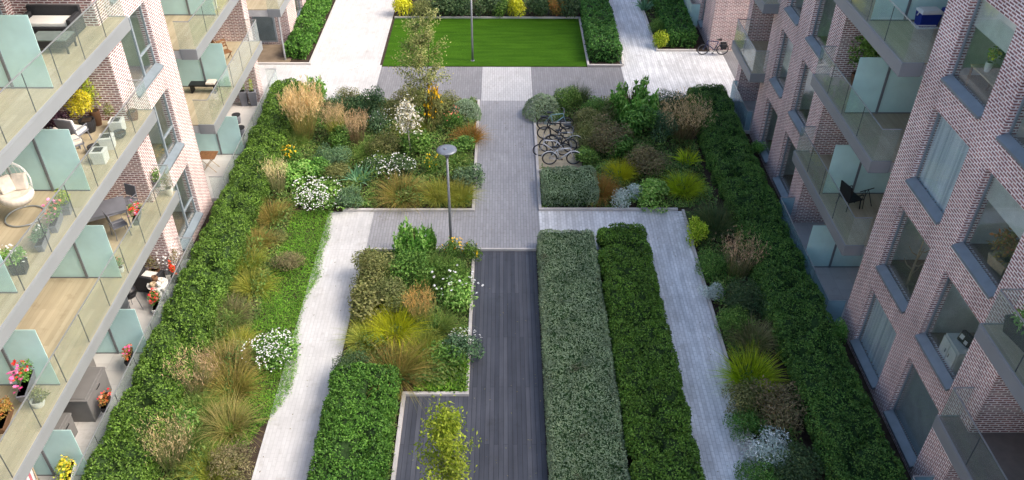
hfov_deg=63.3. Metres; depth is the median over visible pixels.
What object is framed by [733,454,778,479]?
shrub
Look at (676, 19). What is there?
hedge
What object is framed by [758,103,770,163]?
window
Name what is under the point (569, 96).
shrub
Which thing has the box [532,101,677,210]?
kerb
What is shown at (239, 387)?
grass clump
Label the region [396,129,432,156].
shrub
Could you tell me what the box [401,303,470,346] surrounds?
grass clump
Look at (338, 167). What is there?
shrub
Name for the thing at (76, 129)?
garden chair
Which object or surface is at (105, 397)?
potted plant
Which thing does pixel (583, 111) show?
shrub
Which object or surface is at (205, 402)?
grass clump
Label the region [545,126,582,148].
bicycle
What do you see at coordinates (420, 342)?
grass clump
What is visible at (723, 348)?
kerb
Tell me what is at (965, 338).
cushion
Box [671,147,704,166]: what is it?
grass clump
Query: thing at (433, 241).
shrub
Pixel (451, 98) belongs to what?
shrub
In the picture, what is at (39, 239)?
potted plant
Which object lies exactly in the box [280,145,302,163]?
flowering plant
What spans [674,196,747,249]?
grass clump
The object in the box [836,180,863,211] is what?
garden chair
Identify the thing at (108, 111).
potted plant
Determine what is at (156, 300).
potted plant
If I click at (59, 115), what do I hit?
potted plant
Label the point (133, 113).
potted plant
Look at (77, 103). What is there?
potted plant
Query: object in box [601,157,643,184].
grass clump
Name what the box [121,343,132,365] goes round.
potted plant
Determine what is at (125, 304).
garden chair
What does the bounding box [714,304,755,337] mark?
shrub
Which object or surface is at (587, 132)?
shrub
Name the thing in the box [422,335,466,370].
shrub
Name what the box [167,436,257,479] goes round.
grass clump
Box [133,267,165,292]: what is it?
garden sofa
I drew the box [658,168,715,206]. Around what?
grass clump
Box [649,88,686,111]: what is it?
shrub
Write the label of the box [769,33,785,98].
window
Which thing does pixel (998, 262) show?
potted plant
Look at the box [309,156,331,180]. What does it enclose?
shrub
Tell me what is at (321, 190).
flowering plant
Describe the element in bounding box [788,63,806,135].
window
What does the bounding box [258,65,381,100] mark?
paving
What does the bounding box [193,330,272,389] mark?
grass clump
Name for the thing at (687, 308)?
path
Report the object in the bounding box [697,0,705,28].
window
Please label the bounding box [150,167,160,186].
potted plant
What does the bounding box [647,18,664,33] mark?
shrub
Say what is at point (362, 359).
shrub
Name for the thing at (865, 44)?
potted plant
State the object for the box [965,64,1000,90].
garden table
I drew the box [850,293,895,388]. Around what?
window
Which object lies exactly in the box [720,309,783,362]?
grass clump
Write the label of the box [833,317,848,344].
shrub
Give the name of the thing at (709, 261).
shrub
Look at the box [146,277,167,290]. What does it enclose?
side table
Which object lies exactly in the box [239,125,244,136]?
garden stool
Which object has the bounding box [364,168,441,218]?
grass clump
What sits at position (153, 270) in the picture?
potted plant
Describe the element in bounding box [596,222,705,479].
hedge
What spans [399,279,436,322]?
grass clump
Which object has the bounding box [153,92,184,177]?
window
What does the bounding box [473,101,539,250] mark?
path
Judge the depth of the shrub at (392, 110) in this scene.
38.93 m
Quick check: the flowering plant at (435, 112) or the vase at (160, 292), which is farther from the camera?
the flowering plant at (435, 112)
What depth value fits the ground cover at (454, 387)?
25.99 m
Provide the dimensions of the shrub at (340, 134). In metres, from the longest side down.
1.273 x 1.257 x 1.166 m
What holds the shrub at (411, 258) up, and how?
on the soil
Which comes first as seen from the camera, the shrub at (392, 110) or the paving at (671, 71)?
the shrub at (392, 110)
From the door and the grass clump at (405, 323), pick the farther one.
the door
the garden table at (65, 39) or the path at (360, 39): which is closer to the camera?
the garden table at (65, 39)
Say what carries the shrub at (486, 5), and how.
on the soil
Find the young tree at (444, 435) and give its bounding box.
[408,393,481,479]
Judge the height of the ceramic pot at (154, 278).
0.200 m
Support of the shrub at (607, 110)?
on the soil
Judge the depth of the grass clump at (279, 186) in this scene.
33.98 m
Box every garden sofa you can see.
[23,4,85,36]
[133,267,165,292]
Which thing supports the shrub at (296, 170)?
on the soil
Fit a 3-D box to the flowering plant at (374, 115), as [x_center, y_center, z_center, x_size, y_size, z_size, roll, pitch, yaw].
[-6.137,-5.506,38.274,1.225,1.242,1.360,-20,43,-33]
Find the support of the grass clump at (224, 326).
on the soil
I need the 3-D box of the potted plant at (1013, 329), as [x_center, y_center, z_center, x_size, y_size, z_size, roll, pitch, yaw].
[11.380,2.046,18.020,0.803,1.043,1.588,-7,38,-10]
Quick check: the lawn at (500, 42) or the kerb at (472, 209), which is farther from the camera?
the lawn at (500, 42)
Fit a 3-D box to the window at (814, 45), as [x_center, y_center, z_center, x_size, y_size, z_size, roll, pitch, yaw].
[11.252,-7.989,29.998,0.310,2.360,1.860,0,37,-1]
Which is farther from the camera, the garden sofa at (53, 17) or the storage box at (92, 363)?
the storage box at (92, 363)
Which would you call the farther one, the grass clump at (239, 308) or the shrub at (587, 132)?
the shrub at (587, 132)
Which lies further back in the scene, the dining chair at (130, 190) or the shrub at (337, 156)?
the shrub at (337, 156)
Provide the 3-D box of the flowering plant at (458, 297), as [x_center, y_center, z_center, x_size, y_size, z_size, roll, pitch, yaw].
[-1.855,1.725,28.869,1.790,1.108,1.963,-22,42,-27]
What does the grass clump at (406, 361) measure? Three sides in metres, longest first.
4.145 x 4.037 x 1.210 m
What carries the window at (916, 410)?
in the apartment building at (917, 134)
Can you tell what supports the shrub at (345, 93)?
on the soil
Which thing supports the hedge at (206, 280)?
on the soil
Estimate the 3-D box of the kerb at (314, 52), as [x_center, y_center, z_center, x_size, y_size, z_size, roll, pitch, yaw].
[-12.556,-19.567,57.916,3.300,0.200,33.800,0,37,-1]
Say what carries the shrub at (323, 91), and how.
on the soil
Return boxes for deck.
[396,396,468,479]
[466,251,547,479]
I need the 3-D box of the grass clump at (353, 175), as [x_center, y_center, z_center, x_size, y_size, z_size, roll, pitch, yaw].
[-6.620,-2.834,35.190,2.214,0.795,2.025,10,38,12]
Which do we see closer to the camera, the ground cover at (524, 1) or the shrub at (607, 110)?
the shrub at (607, 110)
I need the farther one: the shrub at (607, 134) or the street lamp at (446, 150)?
the shrub at (607, 134)
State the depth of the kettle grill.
28.05 m
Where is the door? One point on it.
(265, 30)
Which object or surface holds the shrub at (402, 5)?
on the soil
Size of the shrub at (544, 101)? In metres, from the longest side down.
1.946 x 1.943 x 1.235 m
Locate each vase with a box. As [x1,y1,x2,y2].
[156,290,163,300]
[162,286,170,299]
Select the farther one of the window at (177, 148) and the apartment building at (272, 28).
the apartment building at (272, 28)
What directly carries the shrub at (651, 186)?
on the soil
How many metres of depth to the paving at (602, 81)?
43.28 m
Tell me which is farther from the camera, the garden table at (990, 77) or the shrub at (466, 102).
the shrub at (466, 102)
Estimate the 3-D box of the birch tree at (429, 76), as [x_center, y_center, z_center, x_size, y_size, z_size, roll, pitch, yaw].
[-4.031,-7.751,37.453,2.777,5.941,2.718,7,38,9]
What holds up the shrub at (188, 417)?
on the soil
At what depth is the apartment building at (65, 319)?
24.68 m
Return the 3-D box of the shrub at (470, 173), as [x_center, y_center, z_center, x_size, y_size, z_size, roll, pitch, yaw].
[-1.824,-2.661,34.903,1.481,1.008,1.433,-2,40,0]
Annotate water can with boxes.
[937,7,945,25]
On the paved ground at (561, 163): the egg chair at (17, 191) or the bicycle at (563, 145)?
the bicycle at (563, 145)
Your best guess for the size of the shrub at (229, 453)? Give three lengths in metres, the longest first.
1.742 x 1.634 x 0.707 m
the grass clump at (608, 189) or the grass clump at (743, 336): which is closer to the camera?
the grass clump at (743, 336)
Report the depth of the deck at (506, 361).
26.45 m
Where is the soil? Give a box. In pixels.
[154,0,911,479]
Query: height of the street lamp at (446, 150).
4.395 m
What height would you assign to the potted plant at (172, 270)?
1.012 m
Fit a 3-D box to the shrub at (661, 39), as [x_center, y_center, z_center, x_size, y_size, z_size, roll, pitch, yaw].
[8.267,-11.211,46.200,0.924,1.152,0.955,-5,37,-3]
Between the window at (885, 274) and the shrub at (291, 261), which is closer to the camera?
the window at (885, 274)
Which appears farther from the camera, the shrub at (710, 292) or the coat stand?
the shrub at (710, 292)
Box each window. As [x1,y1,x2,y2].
[128,5,163,97]
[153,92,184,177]
[175,169,203,250]
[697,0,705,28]
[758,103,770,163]
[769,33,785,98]
[772,136,789,203]
[784,0,799,25]
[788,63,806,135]
[805,0,823,59]
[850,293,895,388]
[875,210,907,313]
[883,363,938,467]
[905,112,968,224]
[914,276,953,390]
[941,0,1016,118]
[951,173,1023,298]
[996,96,1023,168]
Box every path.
[251,250,364,479]
[311,0,395,64]
[319,212,373,249]
[366,212,474,247]
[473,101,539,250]
[539,211,691,249]
[609,0,655,51]
[651,250,758,479]
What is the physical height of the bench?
0.490 m
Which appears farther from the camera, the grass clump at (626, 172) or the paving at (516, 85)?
the paving at (516, 85)
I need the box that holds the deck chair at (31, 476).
[26,468,39,479]
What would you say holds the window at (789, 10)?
in the apartment building at (917, 134)
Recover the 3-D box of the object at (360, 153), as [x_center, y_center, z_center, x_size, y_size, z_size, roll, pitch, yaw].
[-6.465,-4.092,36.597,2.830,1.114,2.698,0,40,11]
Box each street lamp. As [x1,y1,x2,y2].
[436,144,456,245]
[470,0,474,60]
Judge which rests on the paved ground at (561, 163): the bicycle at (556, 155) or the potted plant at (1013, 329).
the bicycle at (556, 155)
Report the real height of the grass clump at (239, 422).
1.228 m
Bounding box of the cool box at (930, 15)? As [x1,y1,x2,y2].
[911,6,943,28]
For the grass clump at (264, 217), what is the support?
on the soil
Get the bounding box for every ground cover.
[154,94,476,479]
[340,244,471,479]
[397,0,668,47]
[413,356,470,392]
[534,95,805,479]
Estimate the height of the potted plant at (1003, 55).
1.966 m
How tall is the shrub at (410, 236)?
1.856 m
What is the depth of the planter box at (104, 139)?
24.77 m
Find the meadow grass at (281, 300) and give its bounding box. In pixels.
[209,208,331,447]
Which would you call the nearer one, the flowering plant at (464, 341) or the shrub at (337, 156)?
the flowering plant at (464, 341)
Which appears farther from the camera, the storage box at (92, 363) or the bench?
the bench
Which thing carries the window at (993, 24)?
in the apartment building at (917, 134)
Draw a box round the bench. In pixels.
[188,79,217,93]
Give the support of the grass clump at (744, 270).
on the soil
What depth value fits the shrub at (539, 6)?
49.21 m
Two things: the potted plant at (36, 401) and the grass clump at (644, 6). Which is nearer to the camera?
the potted plant at (36, 401)
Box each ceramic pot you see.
[149,281,155,286]
[151,275,157,281]
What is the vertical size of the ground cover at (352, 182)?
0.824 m
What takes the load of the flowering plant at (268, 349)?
on the soil
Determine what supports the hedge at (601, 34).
on the soil
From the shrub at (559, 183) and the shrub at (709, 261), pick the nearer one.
the shrub at (709, 261)
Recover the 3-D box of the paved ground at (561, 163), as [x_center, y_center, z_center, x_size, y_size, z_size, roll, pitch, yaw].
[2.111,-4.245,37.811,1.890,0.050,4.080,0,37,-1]
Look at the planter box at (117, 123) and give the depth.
25.55 m
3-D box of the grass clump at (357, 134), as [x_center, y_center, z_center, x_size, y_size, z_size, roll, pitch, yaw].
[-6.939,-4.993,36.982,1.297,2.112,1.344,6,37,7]
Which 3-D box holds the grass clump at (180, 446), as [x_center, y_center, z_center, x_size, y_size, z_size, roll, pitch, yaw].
[-9.385,5.680,22.883,1.732,2.077,1.735,-10,38,-14]
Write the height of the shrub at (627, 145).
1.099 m
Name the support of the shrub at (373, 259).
on the soil
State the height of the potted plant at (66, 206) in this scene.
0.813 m
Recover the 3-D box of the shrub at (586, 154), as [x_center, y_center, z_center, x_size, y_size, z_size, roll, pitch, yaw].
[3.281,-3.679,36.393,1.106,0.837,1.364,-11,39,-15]
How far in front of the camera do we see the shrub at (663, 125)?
37.93 m
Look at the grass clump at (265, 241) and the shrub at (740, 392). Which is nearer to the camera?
the shrub at (740, 392)
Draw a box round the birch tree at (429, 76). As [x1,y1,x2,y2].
[388,4,451,125]
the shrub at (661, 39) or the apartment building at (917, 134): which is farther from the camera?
the shrub at (661, 39)
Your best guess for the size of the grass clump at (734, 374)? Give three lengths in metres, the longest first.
3.276 x 3.168 x 1.206 m
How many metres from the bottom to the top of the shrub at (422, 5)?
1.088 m
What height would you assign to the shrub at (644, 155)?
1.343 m
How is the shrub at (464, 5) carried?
on the soil
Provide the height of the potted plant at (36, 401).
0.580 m
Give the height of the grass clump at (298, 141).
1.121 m
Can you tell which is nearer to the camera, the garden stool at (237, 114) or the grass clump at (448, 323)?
the grass clump at (448, 323)
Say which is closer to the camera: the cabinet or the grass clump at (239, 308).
the cabinet
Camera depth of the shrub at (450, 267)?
29.53 m
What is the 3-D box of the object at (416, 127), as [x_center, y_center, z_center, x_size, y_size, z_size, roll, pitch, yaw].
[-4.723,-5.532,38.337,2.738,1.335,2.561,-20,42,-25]
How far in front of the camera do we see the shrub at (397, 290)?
28.30 m
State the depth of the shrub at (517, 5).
49.28 m
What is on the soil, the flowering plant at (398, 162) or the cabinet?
the flowering plant at (398, 162)
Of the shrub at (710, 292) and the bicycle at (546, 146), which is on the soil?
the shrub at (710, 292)
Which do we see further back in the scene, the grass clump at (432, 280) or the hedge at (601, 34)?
the hedge at (601, 34)
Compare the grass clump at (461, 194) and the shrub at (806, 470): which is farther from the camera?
the grass clump at (461, 194)
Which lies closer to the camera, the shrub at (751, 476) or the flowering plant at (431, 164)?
the shrub at (751, 476)
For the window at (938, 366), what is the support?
in the apartment building at (917, 134)
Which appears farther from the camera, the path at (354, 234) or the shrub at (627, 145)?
the shrub at (627, 145)
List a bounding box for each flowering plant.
[241,327,300,372]
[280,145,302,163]
[291,175,351,213]
[358,152,385,176]
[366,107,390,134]
[375,152,415,179]
[421,151,439,175]
[423,81,442,131]
[431,264,483,313]
[439,236,464,260]
[442,328,484,363]
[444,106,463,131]
[462,239,482,261]
[610,187,631,208]
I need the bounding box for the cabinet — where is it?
[938,333,968,374]
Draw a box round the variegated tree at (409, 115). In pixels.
[389,94,423,152]
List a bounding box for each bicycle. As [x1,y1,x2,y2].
[533,134,569,155]
[537,111,573,129]
[537,117,573,138]
[539,128,576,151]
[541,144,580,164]
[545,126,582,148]
[697,35,728,54]
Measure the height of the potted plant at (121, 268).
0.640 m
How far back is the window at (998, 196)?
19.84 m
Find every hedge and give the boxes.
[80,77,302,479]
[284,0,332,59]
[307,361,402,479]
[535,228,630,479]
[577,0,622,62]
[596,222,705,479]
[650,0,698,48]
[685,83,907,479]
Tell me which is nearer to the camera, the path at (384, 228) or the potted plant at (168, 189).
the potted plant at (168, 189)
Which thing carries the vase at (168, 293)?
on the apartment building at (65, 319)
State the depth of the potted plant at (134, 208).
26.11 m
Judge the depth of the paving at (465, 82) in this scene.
42.99 m
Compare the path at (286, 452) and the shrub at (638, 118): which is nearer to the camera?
the path at (286, 452)
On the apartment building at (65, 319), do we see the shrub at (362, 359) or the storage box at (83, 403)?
the storage box at (83, 403)
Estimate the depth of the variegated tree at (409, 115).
35.86 m
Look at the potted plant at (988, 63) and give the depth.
20.43 m
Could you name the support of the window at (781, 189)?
in the apartment building at (917, 134)
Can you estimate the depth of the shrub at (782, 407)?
24.50 m
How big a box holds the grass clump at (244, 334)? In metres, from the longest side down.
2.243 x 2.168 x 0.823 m
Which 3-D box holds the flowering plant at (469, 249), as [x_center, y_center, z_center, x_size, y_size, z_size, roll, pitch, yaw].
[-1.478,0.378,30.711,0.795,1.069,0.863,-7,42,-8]
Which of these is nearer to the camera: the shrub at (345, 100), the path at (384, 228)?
the path at (384, 228)
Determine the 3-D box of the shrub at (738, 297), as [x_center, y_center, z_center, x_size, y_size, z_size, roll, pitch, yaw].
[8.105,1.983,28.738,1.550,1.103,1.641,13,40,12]
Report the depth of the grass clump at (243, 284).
29.37 m
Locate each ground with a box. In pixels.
[212,50,749,203]
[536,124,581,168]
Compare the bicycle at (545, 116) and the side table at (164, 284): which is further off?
the bicycle at (545, 116)
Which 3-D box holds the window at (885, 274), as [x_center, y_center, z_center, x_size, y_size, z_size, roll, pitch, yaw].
[11.316,0.543,23.938,0.310,2.360,2.100,0,37,-1]
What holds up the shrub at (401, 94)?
on the soil
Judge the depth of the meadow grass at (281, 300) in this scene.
28.96 m
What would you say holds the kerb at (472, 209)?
on the soil
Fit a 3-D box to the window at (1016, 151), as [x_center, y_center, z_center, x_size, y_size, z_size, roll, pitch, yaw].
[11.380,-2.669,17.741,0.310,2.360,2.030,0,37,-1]
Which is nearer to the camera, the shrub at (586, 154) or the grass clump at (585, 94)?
the shrub at (586, 154)
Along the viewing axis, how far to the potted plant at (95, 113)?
25.73 m
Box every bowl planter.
[87,143,99,150]
[113,129,125,138]
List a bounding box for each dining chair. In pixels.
[102,211,131,240]
[116,183,141,213]
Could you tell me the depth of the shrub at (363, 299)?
28.18 m
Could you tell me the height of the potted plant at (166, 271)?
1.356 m
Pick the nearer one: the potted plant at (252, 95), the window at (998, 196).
the window at (998, 196)
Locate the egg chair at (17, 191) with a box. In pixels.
[0,162,45,226]
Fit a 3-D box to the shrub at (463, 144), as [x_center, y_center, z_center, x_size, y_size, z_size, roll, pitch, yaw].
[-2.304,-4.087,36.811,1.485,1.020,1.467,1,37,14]
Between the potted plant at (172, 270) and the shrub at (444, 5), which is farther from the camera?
the shrub at (444, 5)
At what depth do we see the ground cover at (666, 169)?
34.59 m
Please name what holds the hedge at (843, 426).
on the soil
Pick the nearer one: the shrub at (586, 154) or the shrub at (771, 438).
the shrub at (771, 438)
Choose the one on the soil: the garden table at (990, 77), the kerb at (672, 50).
the kerb at (672, 50)
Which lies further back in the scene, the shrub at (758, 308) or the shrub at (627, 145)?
the shrub at (627, 145)
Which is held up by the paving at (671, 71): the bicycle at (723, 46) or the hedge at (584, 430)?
the bicycle at (723, 46)
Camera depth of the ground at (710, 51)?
46.20 m
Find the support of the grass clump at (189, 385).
on the soil
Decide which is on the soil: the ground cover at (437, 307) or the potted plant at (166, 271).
the ground cover at (437, 307)
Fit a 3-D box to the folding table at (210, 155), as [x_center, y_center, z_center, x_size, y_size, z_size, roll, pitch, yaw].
[-12.972,-3.328,35.587,0.750,0.741,0.655,0,37,-1]
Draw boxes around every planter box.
[89,146,109,164]
[98,132,115,149]
[107,116,125,131]
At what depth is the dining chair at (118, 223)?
26.43 m
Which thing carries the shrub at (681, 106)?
on the soil
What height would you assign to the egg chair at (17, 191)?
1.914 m
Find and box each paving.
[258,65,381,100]
[376,67,482,100]
[481,67,532,100]
[531,67,626,100]
[618,51,734,99]
[722,52,738,79]
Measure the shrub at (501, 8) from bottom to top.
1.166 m
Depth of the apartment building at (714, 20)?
45.63 m
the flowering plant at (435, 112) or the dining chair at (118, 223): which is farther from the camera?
the flowering plant at (435, 112)
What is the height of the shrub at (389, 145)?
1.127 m
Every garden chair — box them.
[49,127,86,152]
[53,119,92,148]
[120,297,130,308]
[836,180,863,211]
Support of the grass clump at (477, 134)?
on the soil
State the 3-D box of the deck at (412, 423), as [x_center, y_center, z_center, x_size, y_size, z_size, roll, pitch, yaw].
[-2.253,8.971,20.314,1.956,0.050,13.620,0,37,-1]
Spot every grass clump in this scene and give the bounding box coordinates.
[132,405,199,472]
[154,410,220,475]
[161,336,220,399]
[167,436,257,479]
[174,382,235,434]
[187,388,274,454]
[192,352,272,415]
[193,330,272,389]
[201,304,251,353]
[210,321,260,361]
[212,291,261,335]
[225,262,294,308]
[236,243,279,275]
[245,225,285,260]
[252,195,300,229]
[257,154,287,198]
[275,75,323,141]
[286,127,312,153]
[315,99,346,144]
[333,314,400,356]
[333,325,459,412]
[336,163,377,185]
[339,107,368,151]
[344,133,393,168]
[346,301,441,351]
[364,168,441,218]
[390,323,452,370]
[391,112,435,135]
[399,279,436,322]
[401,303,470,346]
[402,248,472,294]
[406,171,464,213]
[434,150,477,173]
[434,177,490,214]
[445,121,499,152]
[563,78,596,105]
[579,171,629,208]
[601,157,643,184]
[632,0,653,11]
[657,83,723,144]
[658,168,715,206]
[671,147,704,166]
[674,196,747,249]
[706,338,793,418]
[712,224,771,280]
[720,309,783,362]
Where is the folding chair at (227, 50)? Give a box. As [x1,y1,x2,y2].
[215,37,233,59]
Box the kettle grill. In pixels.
[127,285,142,308]
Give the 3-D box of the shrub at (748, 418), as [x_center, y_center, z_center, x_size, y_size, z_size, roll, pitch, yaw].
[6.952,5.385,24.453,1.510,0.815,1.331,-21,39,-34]
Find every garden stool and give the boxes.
[232,112,240,123]
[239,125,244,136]
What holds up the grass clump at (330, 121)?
on the soil
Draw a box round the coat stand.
[901,239,928,293]
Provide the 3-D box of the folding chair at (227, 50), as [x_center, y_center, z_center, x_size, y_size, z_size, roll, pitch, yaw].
[-12.773,-8.424,36.921,0.567,0.966,0.431,30,46,33]
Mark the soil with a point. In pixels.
(782, 368)
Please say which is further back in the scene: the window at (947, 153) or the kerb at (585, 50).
the kerb at (585, 50)
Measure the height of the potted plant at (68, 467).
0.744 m
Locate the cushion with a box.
[957,330,973,347]
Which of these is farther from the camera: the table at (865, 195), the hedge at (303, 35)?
the hedge at (303, 35)
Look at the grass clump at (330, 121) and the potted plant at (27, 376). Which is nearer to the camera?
the potted plant at (27, 376)
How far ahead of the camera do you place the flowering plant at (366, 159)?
35.49 m
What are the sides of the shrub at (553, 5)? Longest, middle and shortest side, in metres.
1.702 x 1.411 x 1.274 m
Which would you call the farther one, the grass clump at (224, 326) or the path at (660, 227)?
the path at (660, 227)
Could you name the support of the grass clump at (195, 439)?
on the soil
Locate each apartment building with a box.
[0,0,275,479]
[246,0,305,61]
[684,0,749,50]
[731,0,1023,479]
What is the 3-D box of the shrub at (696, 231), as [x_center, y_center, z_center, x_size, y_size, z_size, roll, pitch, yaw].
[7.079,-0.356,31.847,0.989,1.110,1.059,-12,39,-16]
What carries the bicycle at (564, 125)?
on the paved ground at (561, 163)
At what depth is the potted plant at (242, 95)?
40.10 m
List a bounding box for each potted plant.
[0,244,28,275]
[0,396,13,433]
[6,358,35,401]
[27,223,49,251]
[28,385,50,408]
[40,197,62,232]
[44,108,72,128]
[53,188,72,215]
[53,455,76,479]
[64,89,95,133]
[79,78,101,125]
[97,388,110,412]
[101,102,114,120]
[115,255,123,272]
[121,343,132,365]
[126,107,137,120]
[127,199,142,225]
[145,255,159,271]
[148,288,160,314]
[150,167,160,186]
[156,242,181,274]
[160,172,172,195]
[168,260,177,283]
[238,84,247,105]
[247,79,256,105]
[847,35,880,85]
[984,46,1001,72]
[987,227,1019,275]
[993,46,1005,60]
[1003,306,1023,351]
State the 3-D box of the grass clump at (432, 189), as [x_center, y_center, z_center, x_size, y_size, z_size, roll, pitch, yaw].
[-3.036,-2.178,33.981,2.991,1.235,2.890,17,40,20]
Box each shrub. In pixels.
[165,407,205,443]
[204,434,256,479]
[266,228,288,243]
[269,250,306,272]
[278,158,319,191]
[302,75,326,101]
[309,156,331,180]
[314,142,351,168]
[321,161,350,181]
[323,93,355,125]
[328,124,349,148]
[330,348,374,372]
[334,86,360,103]
[334,185,364,208]
[347,280,395,322]
[348,85,386,118]
[349,246,398,290]
[364,127,403,155]
[369,275,412,317]
[375,97,407,125]
[385,242,434,288]
[389,82,420,110]
[392,0,414,15]
[392,217,432,268]
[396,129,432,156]
[411,0,434,17]
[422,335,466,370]
[425,222,436,256]
[429,0,458,16]
[430,90,461,113]
[433,257,471,290]
[448,135,477,158]
[449,0,473,15]
[449,98,481,124]
[451,163,485,190]
[472,0,502,16]
[491,0,509,17]
[506,0,526,16]
[522,92,560,122]
[526,0,549,16]
[539,165,599,207]
[547,0,568,15]
[552,85,582,109]
[557,0,580,17]
[568,120,600,148]
[571,106,606,136]
[573,145,599,164]
[581,96,611,114]
[585,112,633,155]
[596,95,618,117]
[605,134,633,158]
[609,75,659,123]
[620,103,659,137]
[624,142,671,176]
[626,183,643,199]
[636,177,670,212]
[646,109,680,143]
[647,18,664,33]
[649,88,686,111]
[652,29,669,48]
[672,98,691,118]
[686,216,709,247]
[694,247,730,284]
[696,282,724,300]
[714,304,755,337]
[721,380,768,419]
[722,404,770,441]
[723,276,764,316]
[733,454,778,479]
[736,425,795,470]
[748,292,771,320]
[749,375,806,437]
[751,141,766,156]
[765,440,826,479]
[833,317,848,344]
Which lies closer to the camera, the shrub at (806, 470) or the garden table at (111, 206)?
the shrub at (806, 470)
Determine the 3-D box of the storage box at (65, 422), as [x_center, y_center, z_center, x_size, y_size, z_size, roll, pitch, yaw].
[-12.977,5.530,23.793,0.682,0.818,0.840,0,37,-1]
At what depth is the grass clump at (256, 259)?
30.46 m
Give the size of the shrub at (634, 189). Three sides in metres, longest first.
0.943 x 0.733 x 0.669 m
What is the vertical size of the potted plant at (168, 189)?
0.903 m
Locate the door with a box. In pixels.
[252,17,277,41]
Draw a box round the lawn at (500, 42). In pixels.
[383,18,586,66]
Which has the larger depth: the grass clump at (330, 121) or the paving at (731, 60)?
the paving at (731, 60)
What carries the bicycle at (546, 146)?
on the paved ground at (561, 163)
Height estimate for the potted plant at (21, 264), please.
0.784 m
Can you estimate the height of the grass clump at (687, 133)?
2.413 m
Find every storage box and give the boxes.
[54,413,77,436]
[63,367,111,421]
[88,359,95,366]
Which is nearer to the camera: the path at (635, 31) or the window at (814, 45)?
the window at (814, 45)
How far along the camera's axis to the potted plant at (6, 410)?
20.00 m
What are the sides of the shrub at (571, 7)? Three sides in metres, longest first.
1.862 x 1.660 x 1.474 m
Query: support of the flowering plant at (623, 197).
on the soil
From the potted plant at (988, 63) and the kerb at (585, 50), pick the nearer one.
the potted plant at (988, 63)
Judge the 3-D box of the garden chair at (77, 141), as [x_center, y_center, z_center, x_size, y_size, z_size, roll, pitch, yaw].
[-13.021,-2.918,24.403,0.632,0.961,0.623,29,45,32]
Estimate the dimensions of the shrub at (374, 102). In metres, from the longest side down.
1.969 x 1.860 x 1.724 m
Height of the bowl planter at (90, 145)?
0.200 m
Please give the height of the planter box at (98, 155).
0.415 m
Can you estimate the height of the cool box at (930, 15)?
0.550 m
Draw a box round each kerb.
[258,0,337,64]
[343,99,479,211]
[370,248,535,479]
[394,16,623,66]
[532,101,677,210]
[639,0,695,51]
[682,209,764,478]
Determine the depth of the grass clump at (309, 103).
36.76 m
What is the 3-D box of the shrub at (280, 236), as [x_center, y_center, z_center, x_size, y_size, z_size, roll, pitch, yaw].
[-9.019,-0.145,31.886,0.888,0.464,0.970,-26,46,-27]
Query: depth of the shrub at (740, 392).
24.87 m
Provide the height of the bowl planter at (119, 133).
0.200 m
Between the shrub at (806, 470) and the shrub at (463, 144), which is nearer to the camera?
the shrub at (806, 470)
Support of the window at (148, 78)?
in the apartment building at (65, 319)
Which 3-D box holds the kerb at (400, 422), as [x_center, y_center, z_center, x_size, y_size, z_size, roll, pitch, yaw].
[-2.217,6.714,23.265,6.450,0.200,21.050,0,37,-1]
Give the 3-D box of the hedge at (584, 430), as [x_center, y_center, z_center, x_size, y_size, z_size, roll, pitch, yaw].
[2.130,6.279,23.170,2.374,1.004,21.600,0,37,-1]
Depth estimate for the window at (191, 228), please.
31.67 m
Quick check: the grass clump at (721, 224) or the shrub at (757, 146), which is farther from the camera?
the shrub at (757, 146)
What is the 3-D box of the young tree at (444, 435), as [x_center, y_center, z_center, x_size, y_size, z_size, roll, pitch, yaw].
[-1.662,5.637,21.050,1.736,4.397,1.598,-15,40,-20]
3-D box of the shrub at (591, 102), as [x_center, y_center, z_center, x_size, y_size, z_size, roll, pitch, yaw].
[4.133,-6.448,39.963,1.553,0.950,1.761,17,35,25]
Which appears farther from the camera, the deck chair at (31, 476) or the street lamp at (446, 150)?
the street lamp at (446, 150)
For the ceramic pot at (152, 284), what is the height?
0.140 m
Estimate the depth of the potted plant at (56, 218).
21.54 m
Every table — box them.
[35,31,77,53]
[89,195,131,227]
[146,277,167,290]
[200,151,219,171]
[854,188,873,208]
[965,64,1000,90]
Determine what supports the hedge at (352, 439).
on the soil
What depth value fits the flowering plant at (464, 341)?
26.67 m
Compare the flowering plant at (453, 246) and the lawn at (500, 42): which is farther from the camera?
the lawn at (500, 42)
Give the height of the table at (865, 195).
0.620 m
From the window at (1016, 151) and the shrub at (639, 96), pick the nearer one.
the window at (1016, 151)
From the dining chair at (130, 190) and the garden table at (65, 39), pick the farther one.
the dining chair at (130, 190)
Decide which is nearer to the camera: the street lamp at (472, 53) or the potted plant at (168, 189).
the potted plant at (168, 189)
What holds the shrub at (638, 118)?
on the soil
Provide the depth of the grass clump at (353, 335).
27.36 m

